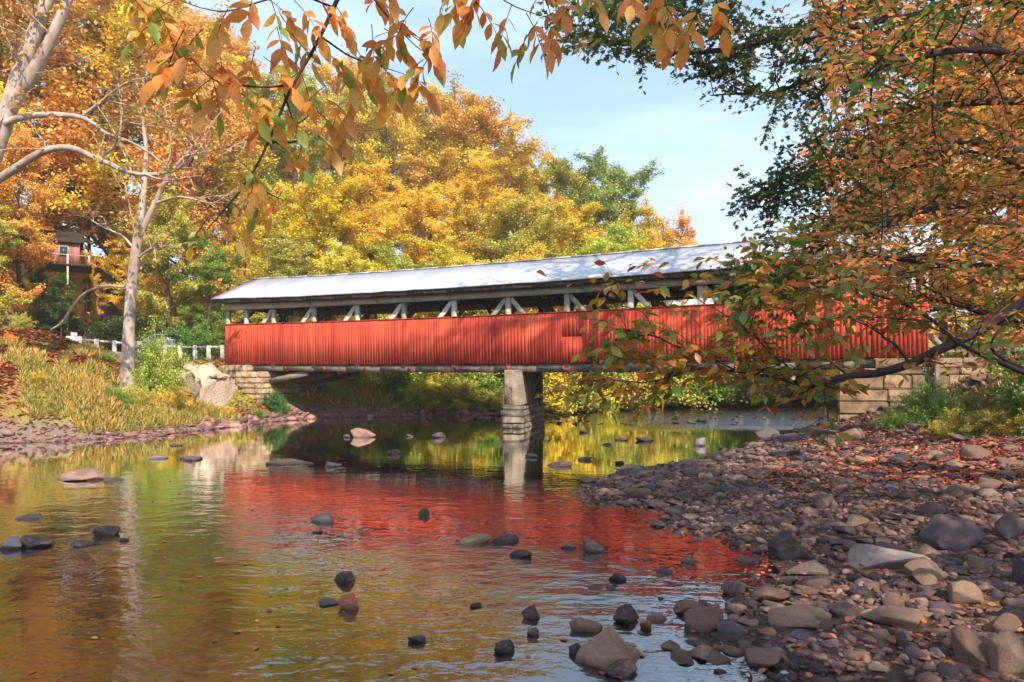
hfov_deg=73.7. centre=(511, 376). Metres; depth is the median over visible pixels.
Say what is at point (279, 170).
tree
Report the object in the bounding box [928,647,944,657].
cobble
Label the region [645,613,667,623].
cobble
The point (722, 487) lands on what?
cobble
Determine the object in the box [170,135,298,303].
tree
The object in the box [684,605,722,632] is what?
rock
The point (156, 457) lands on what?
rock
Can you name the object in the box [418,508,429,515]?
rock
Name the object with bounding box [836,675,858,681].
cobble
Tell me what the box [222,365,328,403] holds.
stone abutment
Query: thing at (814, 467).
cobble
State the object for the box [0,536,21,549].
rock
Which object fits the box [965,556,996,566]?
cobble
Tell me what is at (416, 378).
bush
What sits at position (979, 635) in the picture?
cobble
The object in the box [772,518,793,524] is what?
cobble
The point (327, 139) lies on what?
tree
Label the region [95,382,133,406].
bush
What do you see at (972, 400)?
bush
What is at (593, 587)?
cobble
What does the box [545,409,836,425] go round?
riffle stones
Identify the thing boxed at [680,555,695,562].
rock
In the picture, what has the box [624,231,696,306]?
tree
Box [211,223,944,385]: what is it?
covered bridge
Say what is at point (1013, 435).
cobble
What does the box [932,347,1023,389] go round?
guard rail
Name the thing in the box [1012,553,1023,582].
rock
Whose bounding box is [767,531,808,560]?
rock
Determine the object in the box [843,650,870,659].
cobble
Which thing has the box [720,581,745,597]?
rock
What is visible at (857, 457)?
cobble
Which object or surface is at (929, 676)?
cobble
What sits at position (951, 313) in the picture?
tree
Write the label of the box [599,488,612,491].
cobble
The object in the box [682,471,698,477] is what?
cobble
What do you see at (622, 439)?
rock
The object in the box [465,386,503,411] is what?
shrub
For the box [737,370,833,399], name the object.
bush
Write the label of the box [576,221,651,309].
tree
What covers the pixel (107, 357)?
bush
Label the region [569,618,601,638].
rock
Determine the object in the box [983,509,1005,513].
cobble
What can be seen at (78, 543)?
rock
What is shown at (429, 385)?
shrub
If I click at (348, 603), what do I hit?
rock
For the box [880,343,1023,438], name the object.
grass
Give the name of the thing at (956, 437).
cobble
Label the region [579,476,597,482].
cobble
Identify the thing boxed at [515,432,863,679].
waterline stones
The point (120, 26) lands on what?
tree
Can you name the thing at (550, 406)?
shrub
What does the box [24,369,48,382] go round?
bush
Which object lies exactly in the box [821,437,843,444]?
rock
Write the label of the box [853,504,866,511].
cobble
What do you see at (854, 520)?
rock
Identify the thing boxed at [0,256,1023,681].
ground
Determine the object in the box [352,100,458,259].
tree
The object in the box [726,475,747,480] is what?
cobble
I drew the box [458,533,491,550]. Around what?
rock
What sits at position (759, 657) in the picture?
cobble
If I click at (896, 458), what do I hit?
rock
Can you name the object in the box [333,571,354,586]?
rock
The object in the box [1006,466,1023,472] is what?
cobble
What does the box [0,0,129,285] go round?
tree
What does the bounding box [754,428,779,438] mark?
rock
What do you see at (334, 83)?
tree
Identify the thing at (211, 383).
rock mound
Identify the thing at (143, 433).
shore rubble
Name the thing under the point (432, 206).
tree
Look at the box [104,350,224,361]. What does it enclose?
road
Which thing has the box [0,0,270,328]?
tree
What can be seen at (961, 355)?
bush
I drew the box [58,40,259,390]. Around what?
sycamore tree
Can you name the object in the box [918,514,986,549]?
rock
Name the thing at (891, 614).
rock
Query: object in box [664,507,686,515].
cobble
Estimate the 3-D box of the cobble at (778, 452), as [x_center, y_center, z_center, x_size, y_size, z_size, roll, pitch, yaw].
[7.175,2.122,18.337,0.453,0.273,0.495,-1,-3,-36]
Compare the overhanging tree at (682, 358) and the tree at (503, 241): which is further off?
the tree at (503, 241)
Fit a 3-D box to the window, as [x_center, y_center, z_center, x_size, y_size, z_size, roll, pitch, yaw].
[-24.311,-6.770,37.007,0.468,0.624,0.047,0,0,-32]
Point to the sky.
(582, 106)
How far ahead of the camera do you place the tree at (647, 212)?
64.99 m
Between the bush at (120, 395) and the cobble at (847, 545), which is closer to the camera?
the cobble at (847, 545)
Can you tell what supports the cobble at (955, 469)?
on the ground at (336, 648)
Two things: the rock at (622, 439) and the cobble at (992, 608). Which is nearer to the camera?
the cobble at (992, 608)
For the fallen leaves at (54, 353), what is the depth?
30.86 m
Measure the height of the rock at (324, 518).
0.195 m
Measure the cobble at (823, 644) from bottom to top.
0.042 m
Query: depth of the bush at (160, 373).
30.76 m
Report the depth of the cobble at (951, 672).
4.88 m
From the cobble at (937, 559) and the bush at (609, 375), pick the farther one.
the bush at (609, 375)
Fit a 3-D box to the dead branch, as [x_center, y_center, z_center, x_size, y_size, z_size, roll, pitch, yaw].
[-19.772,-3.172,31.638,5.299,1.954,0.224,0,0,25]
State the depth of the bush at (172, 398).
29.46 m
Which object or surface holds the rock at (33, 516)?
on the river water
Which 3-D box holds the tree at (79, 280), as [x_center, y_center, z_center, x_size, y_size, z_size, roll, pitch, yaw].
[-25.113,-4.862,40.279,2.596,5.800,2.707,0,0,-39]
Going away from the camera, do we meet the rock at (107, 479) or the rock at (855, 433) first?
the rock at (107, 479)
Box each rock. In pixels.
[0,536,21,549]
[14,513,42,519]
[20,535,52,547]
[58,468,105,480]
[70,540,96,546]
[92,525,120,535]
[102,477,124,481]
[116,538,128,540]
[149,456,167,459]
[180,455,202,460]
[265,458,314,464]
[310,513,333,522]
[316,598,337,606]
[325,462,341,466]
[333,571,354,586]
[337,594,358,615]
[350,428,375,437]
[386,449,400,454]
[407,634,425,644]
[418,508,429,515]
[432,432,445,437]
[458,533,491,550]
[470,602,481,608]
[491,534,518,546]
[494,639,514,657]
[510,549,531,557]
[521,605,539,624]
[525,453,536,457]
[527,627,539,638]
[547,461,571,467]
[561,543,576,550]
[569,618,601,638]
[569,643,580,660]
[574,626,644,679]
[578,456,591,460]
[583,539,604,552]
[604,658,636,681]
[608,573,626,585]
[613,604,638,626]
[615,438,627,440]
[635,437,652,441]
[640,620,651,633]
[656,568,672,574]
[673,599,704,616]
[680,459,719,464]
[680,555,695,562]
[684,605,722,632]
[693,437,706,445]
[716,620,748,636]
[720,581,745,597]
[745,468,776,478]
[748,585,790,600]
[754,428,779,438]
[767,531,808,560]
[768,605,831,628]
[779,433,800,441]
[785,560,827,575]
[806,426,837,437]
[812,494,838,508]
[815,615,830,629]
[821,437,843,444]
[829,478,862,491]
[837,428,864,440]
[846,514,869,526]
[846,544,930,568]
[859,605,924,626]
[887,454,908,462]
[904,558,944,579]
[912,568,936,584]
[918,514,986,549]
[920,500,948,516]
[946,580,983,603]
[950,625,989,667]
[959,445,990,460]
[984,612,1021,633]
[988,629,1023,672]
[994,512,1023,536]
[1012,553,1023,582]
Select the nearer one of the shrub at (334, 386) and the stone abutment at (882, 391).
the stone abutment at (882, 391)
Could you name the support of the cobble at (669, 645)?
on the ground at (336, 648)
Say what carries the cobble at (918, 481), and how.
on the ground at (336, 648)
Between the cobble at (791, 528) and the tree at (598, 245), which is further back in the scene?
the tree at (598, 245)
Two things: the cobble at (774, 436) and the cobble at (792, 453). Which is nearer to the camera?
the cobble at (792, 453)
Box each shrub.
[327,380,349,394]
[365,378,408,393]
[392,379,429,404]
[410,376,455,402]
[423,374,487,409]
[450,385,492,406]
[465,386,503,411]
[488,380,503,405]
[543,380,574,410]
[566,386,633,412]
[615,392,661,408]
[697,386,745,403]
[760,393,776,402]
[791,388,827,403]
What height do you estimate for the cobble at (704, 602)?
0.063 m
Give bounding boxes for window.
[58,245,68,256]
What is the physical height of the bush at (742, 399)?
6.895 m
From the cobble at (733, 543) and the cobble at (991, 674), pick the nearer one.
the cobble at (991, 674)
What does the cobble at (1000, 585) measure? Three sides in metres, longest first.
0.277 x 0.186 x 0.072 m
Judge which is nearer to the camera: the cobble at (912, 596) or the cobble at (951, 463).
the cobble at (912, 596)
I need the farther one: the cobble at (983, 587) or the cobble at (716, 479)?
the cobble at (716, 479)
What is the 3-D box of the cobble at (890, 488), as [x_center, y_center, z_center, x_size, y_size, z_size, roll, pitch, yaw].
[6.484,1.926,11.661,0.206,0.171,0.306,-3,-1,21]
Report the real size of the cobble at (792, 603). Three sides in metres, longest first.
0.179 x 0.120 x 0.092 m
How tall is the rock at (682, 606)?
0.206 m
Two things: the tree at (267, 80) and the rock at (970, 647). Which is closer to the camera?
the rock at (970, 647)
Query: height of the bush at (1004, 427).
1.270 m
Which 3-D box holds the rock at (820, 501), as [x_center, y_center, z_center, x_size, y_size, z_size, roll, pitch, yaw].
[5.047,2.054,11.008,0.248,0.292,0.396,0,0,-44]
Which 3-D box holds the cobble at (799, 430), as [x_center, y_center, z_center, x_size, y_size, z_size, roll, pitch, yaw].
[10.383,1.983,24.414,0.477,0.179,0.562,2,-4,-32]
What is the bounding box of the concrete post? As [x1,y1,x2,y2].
[66,332,81,343]
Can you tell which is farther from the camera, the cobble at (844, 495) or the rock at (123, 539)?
the cobble at (844, 495)
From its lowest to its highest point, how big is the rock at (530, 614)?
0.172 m
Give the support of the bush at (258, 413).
on the riprap
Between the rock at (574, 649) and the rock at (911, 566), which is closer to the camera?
the rock at (574, 649)
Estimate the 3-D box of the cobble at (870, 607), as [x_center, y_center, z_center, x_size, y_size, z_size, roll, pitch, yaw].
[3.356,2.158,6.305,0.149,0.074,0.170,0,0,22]
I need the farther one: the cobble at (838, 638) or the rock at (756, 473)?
the rock at (756, 473)
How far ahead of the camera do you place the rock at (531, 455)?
18.85 m
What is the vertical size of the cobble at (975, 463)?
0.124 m
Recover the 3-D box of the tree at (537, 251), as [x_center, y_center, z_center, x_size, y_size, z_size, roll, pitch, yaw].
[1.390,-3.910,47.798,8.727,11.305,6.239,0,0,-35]
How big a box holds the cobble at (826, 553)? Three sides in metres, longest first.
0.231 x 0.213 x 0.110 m
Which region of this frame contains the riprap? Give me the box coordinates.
[198,402,500,429]
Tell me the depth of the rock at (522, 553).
8.50 m
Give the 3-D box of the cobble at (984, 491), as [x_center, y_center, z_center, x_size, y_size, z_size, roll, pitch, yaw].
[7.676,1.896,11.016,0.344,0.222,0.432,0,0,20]
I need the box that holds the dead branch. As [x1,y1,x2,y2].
[50,285,125,329]
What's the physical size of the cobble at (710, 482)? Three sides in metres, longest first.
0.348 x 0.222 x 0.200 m
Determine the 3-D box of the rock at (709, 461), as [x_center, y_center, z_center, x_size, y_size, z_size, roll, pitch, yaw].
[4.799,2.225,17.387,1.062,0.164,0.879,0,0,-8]
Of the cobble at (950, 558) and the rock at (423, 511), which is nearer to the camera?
the cobble at (950, 558)
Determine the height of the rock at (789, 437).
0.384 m
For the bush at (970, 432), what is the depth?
17.61 m
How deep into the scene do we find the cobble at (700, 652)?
5.47 m
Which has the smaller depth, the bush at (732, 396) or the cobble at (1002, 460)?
the cobble at (1002, 460)
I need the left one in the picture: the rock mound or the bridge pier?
the rock mound
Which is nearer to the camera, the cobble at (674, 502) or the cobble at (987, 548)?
the cobble at (987, 548)
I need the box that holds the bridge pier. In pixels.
[501,370,544,428]
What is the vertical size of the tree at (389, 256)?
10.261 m
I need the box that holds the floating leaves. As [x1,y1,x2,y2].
[15,460,734,681]
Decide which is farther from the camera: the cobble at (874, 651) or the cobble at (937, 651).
the cobble at (874, 651)
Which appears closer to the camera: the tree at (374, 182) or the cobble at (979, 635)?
the cobble at (979, 635)
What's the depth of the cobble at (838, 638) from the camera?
5.53 m
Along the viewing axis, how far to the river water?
11.51 m
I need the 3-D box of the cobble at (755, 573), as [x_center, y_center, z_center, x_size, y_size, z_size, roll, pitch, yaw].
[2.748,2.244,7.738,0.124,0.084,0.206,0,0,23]
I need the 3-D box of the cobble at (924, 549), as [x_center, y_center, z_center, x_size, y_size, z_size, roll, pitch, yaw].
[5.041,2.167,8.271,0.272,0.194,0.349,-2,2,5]
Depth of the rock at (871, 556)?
7.60 m
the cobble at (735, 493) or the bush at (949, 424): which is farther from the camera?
the bush at (949, 424)
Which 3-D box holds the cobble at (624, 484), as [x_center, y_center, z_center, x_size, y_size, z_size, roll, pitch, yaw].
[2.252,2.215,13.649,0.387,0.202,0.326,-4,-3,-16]
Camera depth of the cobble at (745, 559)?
8.27 m
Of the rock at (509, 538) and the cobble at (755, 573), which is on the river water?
the rock at (509, 538)
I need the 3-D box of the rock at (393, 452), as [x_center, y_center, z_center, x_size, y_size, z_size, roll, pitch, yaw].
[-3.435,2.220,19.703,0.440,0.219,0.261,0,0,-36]
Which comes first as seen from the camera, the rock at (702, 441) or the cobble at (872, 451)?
the cobble at (872, 451)
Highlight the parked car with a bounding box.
[135,333,206,356]
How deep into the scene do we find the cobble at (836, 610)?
6.03 m
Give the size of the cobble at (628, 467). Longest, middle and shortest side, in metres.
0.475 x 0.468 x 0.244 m
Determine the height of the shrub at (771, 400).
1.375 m
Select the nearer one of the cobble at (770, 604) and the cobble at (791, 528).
the cobble at (770, 604)
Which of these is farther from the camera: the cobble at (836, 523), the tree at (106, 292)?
the tree at (106, 292)
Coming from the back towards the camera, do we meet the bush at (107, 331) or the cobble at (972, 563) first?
the bush at (107, 331)
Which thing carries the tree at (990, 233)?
on the ground at (336, 648)
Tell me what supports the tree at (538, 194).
on the ground at (336, 648)
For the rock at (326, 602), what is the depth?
6.73 m
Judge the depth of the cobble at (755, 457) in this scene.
17.61 m
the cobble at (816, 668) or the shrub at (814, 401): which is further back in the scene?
the shrub at (814, 401)
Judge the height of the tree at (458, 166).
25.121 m
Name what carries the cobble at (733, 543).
on the ground at (336, 648)
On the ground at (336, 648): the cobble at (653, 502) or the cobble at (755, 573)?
the cobble at (653, 502)
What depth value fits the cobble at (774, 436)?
23.25 m
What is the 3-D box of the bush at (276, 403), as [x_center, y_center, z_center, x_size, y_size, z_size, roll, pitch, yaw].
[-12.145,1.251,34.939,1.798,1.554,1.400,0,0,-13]
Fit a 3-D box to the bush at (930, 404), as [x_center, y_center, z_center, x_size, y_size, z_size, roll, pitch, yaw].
[12.713,0.706,20.397,2.541,1.844,2.603,0,0,14]
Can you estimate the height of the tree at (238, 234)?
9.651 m
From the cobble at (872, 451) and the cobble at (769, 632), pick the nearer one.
the cobble at (769, 632)
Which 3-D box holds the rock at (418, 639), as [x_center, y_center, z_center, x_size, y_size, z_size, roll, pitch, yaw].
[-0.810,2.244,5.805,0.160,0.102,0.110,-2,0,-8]
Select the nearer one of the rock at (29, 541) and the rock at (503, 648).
the rock at (503, 648)
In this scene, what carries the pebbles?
on the ground at (336, 648)
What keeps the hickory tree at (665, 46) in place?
on the ground at (336, 648)
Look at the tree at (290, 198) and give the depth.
53.74 m
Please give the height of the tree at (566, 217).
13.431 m
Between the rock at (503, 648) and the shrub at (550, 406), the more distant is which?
the shrub at (550, 406)
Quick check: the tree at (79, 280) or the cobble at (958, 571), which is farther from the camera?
the tree at (79, 280)
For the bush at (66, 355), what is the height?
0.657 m
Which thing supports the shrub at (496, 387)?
on the ground at (336, 648)
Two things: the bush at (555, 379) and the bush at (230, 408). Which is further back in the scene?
the bush at (555, 379)
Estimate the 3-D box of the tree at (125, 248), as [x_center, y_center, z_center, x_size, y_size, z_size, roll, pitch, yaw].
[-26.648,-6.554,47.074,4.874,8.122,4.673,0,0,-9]
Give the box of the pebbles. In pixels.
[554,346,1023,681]
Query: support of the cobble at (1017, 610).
on the ground at (336, 648)
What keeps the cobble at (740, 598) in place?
on the pebbles
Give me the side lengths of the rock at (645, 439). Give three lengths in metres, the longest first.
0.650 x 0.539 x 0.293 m
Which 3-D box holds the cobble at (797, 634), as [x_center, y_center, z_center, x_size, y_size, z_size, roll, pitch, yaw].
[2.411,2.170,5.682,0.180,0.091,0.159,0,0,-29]
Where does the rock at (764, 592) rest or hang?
on the ground at (336, 648)
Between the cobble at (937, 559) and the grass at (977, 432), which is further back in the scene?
the grass at (977, 432)
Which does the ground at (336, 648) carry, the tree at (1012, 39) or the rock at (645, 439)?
the tree at (1012, 39)
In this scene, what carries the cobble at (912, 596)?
on the ground at (336, 648)
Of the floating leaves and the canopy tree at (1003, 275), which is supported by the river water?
the floating leaves
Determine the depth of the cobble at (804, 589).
6.99 m
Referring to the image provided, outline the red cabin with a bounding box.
[2,229,91,335]
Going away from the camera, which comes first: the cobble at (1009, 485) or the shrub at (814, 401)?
the cobble at (1009, 485)
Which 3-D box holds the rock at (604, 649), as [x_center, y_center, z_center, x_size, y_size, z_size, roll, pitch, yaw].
[0.796,2.191,5.426,0.595,0.410,0.390,4,-1,-17]
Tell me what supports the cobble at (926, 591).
on the ground at (336, 648)
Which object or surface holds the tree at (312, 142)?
on the ground at (336, 648)
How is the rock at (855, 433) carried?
on the ground at (336, 648)
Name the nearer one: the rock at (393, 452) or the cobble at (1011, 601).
the cobble at (1011, 601)
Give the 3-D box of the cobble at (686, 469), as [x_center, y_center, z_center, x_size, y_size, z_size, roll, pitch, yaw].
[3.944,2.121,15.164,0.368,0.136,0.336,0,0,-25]
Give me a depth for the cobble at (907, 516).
9.61 m
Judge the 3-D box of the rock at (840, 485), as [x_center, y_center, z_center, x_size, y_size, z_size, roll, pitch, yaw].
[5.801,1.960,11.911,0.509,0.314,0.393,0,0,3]
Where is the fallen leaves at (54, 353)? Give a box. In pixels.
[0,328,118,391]
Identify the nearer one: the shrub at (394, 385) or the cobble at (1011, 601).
the cobble at (1011, 601)
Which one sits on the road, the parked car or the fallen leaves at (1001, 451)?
the parked car
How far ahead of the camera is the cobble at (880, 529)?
9.17 m
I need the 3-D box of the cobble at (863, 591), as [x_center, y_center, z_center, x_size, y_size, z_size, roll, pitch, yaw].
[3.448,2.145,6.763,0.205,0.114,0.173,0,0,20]
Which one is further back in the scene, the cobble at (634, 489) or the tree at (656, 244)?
the tree at (656, 244)
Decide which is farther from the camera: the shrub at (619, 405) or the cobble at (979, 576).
the shrub at (619, 405)
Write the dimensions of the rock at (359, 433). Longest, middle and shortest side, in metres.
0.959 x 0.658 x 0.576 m
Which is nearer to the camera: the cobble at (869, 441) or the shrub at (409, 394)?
the cobble at (869, 441)
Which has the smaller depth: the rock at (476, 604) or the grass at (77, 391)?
the rock at (476, 604)
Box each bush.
[0,333,19,344]
[2,310,36,329]
[8,302,92,337]
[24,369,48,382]
[57,300,160,351]
[57,351,74,359]
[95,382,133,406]
[97,353,114,363]
[109,380,162,411]
[127,320,199,395]
[154,315,224,358]
[154,383,190,409]
[219,403,237,413]
[252,408,265,418]
[257,387,289,413]
[311,319,387,384]
[325,371,425,383]
[338,314,483,398]
[391,372,450,384]
[400,372,493,391]
[433,310,503,398]
[440,372,575,405]
[459,372,503,387]
[501,372,635,413]
[552,372,645,411]
[565,372,713,412]
[609,372,713,404]
[640,371,741,405]
[658,371,770,401]
[673,371,741,404]
[701,371,786,402]
[714,370,836,402]
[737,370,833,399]
[779,369,837,400]
[816,369,837,402]
[868,401,926,430]
[891,369,961,424]
[918,405,993,440]
[934,327,999,361]
[942,376,1018,424]
[950,332,1023,437]
[953,380,1019,435]
[959,403,1023,436]
[1003,325,1023,347]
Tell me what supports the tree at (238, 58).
on the ground at (336, 648)
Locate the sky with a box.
[2,0,1023,325]
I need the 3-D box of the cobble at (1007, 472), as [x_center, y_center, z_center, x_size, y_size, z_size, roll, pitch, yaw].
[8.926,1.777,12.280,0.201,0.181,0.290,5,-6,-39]
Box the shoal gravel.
[545,400,836,413]
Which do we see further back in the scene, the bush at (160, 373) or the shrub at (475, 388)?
the shrub at (475, 388)
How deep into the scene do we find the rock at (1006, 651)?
4.88 m
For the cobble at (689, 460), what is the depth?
16.17 m
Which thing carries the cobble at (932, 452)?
on the ground at (336, 648)
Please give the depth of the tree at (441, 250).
45.30 m
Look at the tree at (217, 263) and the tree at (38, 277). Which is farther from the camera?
the tree at (217, 263)
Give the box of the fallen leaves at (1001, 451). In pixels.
[733,355,1023,493]
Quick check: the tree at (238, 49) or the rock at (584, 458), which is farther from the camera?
the tree at (238, 49)
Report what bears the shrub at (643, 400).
on the ground at (336, 648)
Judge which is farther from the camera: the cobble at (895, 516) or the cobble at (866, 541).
the cobble at (895, 516)
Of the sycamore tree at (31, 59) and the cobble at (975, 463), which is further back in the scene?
the sycamore tree at (31, 59)
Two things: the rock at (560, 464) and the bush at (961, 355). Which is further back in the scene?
the bush at (961, 355)
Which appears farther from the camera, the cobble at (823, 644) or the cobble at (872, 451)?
the cobble at (872, 451)
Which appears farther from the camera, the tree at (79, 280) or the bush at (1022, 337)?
the tree at (79, 280)
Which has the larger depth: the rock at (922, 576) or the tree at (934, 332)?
the tree at (934, 332)
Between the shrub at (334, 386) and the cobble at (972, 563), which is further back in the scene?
the shrub at (334, 386)
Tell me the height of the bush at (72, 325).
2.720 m
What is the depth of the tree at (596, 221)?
71.83 m
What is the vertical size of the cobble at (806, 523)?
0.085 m
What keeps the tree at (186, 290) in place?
on the ground at (336, 648)
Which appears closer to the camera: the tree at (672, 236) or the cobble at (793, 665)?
the cobble at (793, 665)
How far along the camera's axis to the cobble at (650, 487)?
12.87 m
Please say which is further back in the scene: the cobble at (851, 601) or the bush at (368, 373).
the bush at (368, 373)
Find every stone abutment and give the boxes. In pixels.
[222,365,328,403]
[837,357,987,421]
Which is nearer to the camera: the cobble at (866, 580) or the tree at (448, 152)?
the cobble at (866, 580)
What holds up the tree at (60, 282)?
on the ground at (336, 648)
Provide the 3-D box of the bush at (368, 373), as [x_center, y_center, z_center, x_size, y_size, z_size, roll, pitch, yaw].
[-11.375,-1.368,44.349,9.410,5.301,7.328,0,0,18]
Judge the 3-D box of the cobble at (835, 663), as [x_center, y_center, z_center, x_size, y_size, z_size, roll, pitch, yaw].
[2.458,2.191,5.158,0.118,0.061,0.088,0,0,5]
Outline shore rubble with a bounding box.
[0,418,210,444]
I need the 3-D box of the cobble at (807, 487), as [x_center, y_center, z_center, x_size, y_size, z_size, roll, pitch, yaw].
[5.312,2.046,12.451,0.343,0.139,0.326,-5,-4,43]
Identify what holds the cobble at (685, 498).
on the pebbles
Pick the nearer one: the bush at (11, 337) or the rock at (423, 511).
the rock at (423, 511)
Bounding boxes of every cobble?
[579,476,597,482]
[588,585,604,593]
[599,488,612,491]
[605,490,627,496]
[614,481,633,487]
[621,464,641,470]
[624,486,637,492]
[629,469,643,473]
[632,482,651,487]
[637,470,653,474]
[638,488,652,498]
[643,484,654,490]
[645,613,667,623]
[647,499,669,507]
[650,521,665,526]
[655,480,670,488]
[660,640,680,651]
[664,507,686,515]
[665,500,682,505]
[670,649,694,666]
[674,494,695,502]
[680,468,696,472]
[680,513,702,519]
[681,458,698,464]
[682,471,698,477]
[682,486,696,492]
[682,637,709,647]
[689,645,713,660]
[698,600,708,605]
[704,480,715,485]
[707,477,722,481]
[713,482,731,491]
[718,515,748,525]
[723,646,743,657]
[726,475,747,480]
[726,490,741,496]
[726,593,748,608]
[728,540,741,546]
[735,556,754,563]
[736,639,751,645]
[737,616,758,626]
[744,647,787,668]
[746,442,762,447]
[749,570,760,576]
[752,456,763,459]
[757,627,776,637]
[762,600,784,607]
[767,672,780,681]
[770,450,787,456]
[771,434,782,439]
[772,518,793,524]
[773,500,785,505]
[782,512,795,516]
[785,602,801,605]
[786,450,806,456]
[787,525,796,530]
[789,629,808,639]
[789,662,799,669]
[791,485,813,490]
[793,429,807,432]
[794,585,819,595]
[795,457,807,461]
[802,520,810,526]
[803,464,823,471]
[808,663,830,674]
[809,491,824,494]
[810,601,828,606]
[818,549,837,557]
[819,641,835,648]
[824,521,846,527]
[827,602,853,617]
[829,539,846,545]
[830,661,844,668]
[831,525,856,535]
[834,493,850,498]
[836,635,843,642]
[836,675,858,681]
[843,541,855,550]
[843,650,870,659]
[844,599,855,604]
[849,586,870,596]
[852,474,876,481]
[853,455,873,459]
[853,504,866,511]
[853,577,880,585]
[854,538,873,544]
[860,636,876,643]
[862,439,880,444]
[864,527,882,535]
[865,449,877,453]
[866,605,877,608]
[867,662,889,671]
[869,629,889,635]
[869,648,885,653]
[874,541,896,549]
[881,595,909,605]
[885,484,898,491]
[888,514,901,519]
[893,632,908,646]
[903,514,924,519]
[903,646,927,660]
[905,423,920,426]
[909,594,921,598]
[913,480,927,485]
[915,671,941,681]
[916,544,942,555]
[919,475,929,478]
[919,587,936,596]
[920,610,933,618]
[922,450,942,455]
[928,601,970,615]
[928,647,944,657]
[932,454,947,460]
[933,556,944,562]
[936,554,963,564]
[936,666,959,677]
[942,467,959,472]
[943,567,970,575]
[945,461,962,466]
[946,486,969,496]
[951,434,968,441]
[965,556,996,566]
[966,461,981,465]
[966,559,986,569]
[967,509,987,516]
[969,374,985,381]
[974,476,997,482]
[975,574,988,578]
[975,633,987,637]
[976,478,1001,489]
[976,486,1002,497]
[977,578,992,584]
[978,584,989,591]
[979,638,990,648]
[979,670,1001,678]
[980,545,997,553]
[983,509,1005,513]
[984,632,996,636]
[986,606,1001,612]
[988,514,1002,518]
[992,583,1021,588]
[996,456,1023,465]
[997,604,1023,625]
[999,470,1017,476]
[1001,445,1020,449]
[1002,499,1018,506]
[1003,598,1023,604]
[1004,433,1020,437]
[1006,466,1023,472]
[1006,483,1023,489]
[1006,551,1023,556]
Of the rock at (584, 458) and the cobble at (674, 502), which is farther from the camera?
the rock at (584, 458)
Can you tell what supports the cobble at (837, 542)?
on the ground at (336, 648)
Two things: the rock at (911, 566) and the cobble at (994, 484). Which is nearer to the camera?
the rock at (911, 566)
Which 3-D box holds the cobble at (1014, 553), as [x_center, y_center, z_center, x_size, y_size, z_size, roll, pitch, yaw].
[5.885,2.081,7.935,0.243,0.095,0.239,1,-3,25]
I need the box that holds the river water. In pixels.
[0,406,836,681]
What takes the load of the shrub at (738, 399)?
on the ground at (336, 648)
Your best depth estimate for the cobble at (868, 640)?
5.46 m
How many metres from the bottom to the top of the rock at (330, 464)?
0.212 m
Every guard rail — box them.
[82,339,223,360]
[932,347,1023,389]
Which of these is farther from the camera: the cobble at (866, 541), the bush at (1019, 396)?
the bush at (1019, 396)
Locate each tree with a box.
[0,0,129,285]
[0,0,207,318]
[0,0,228,222]
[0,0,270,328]
[0,75,37,235]
[0,123,73,316]
[0,201,33,323]
[13,267,65,329]
[16,133,160,329]
[35,271,84,336]
[43,0,283,288]
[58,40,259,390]
[63,244,111,338]
[93,222,164,317]
[102,2,273,327]
[111,189,219,354]
[117,0,734,261]
[152,11,283,260]
[156,230,250,359]
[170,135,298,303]
[171,37,309,275]
[173,74,266,262]
[203,214,277,323]
[217,97,321,272]
[218,228,333,322]
[226,169,390,320]
[229,180,331,321]
[238,62,358,240]
[262,87,373,260]
[280,43,420,258]
[298,92,399,259]
[305,237,389,320]
[329,51,453,270]
[330,156,439,319]
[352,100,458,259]
[357,66,495,316]
[362,240,446,318]
[369,181,477,317]
[400,84,556,314]
[410,125,501,256]
[413,234,515,316]
[433,151,523,315]
[454,190,575,314]
[467,134,581,257]
[509,241,578,313]
[512,176,556,256]
[516,151,609,254]
[531,0,1023,395]
[531,195,612,309]
[534,220,1023,450]
[547,144,671,307]
[551,170,623,253]
[553,233,654,310]
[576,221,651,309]
[604,192,705,304]
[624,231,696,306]
[643,201,700,304]
[751,0,1023,400]
[791,133,999,347]
[792,14,1022,354]
[887,5,1023,342]
[931,235,1023,347]
[935,69,1023,285]
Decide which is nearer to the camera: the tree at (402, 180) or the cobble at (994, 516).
the cobble at (994, 516)
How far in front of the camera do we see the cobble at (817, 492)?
11.75 m
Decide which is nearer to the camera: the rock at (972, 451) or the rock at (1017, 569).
the rock at (1017, 569)
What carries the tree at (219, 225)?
on the ground at (336, 648)
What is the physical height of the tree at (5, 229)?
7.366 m
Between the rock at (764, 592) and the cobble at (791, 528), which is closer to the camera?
the rock at (764, 592)
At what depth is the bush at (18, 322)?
32.81 m
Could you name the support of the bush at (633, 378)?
on the ground at (336, 648)
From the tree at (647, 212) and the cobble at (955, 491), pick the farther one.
the tree at (647, 212)
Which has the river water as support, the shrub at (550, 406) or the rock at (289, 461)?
the rock at (289, 461)
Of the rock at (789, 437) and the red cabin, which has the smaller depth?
the rock at (789, 437)
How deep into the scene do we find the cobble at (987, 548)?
8.17 m
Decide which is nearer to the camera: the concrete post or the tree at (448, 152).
the concrete post
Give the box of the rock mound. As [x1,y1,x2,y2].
[176,362,240,406]
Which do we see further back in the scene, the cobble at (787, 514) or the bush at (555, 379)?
the bush at (555, 379)
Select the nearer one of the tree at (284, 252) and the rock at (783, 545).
the rock at (783, 545)
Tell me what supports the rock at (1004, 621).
on the ground at (336, 648)
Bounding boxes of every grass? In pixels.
[0,337,244,433]
[281,371,832,413]
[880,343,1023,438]
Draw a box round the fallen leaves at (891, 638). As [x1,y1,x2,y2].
[580,457,1023,681]
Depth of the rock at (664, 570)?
7.82 m

